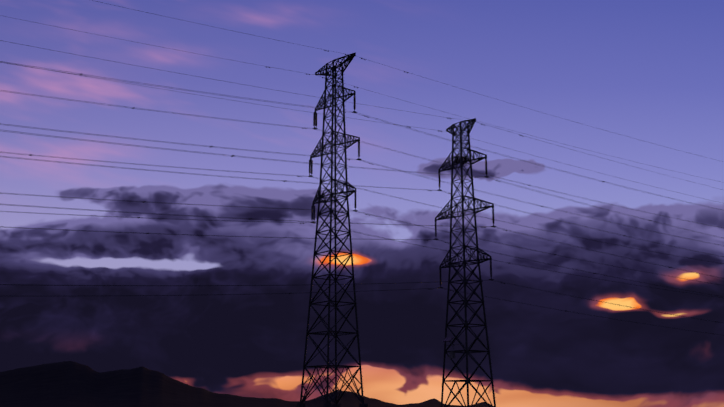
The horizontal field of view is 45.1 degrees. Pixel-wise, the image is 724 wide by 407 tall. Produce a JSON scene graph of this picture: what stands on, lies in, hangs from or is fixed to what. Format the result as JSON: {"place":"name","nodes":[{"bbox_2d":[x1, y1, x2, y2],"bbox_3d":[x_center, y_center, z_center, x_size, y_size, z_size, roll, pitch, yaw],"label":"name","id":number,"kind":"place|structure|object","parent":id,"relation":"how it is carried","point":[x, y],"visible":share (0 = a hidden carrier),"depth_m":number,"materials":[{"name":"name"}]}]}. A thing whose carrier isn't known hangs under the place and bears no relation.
{"place":"outdoors","nodes":[
{"label":"outdoors","id":0,"kind":"place"},
{"bbox_2d":[0,361,493,406],"bbox_3d":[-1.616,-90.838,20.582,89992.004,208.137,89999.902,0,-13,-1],"label":"terrain","id":1,"kind":"structure","parent":0,"point":[67,384],"depth_m":2313.19,"materials":[{"name":"black"}]},
{"bbox_2d":[297,52,367,406],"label":"pylon","id":2,"kind":"object","parent":1,"relation":"on","point":[319,197],"visible":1,"depth_m":122.08,"materials":[{"name":"metal"}]},
{"bbox_2d":[0,0,723,297],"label":"power line","id":3,"kind":"object","parent":2,"relation":"on","point":[334,157],"visible":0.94,"depth_m":122.49,"materials":[{"name":"black metal"}]},
{"bbox_2d":[434,118,495,406],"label":"pylon","id":4,"kind":"object","parent":1,"relation":"on","point":[478,260],"visible":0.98,"depth_m":98.75,"materials":[{"name":"metal"}]},
{"bbox_2d":[0,40,723,334],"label":"power line","id":5,"kind":"object","parent":4,"relation":"on","point":[328,222],"visible":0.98,"depth_m":87.05,"materials":[{"name":"black metal"}]},
{"bbox_2d":[453,155,469,164],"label":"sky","id":6,"kind":"structure","parent":4,"relation":"attached to","point":[457,159],"depth_m":101.53,"materials":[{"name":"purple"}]},
{"bbox_2d":[0,0,723,406],"label":"sky","id":7,"kind":"structure","parent":0,"point":[652,71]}
]}

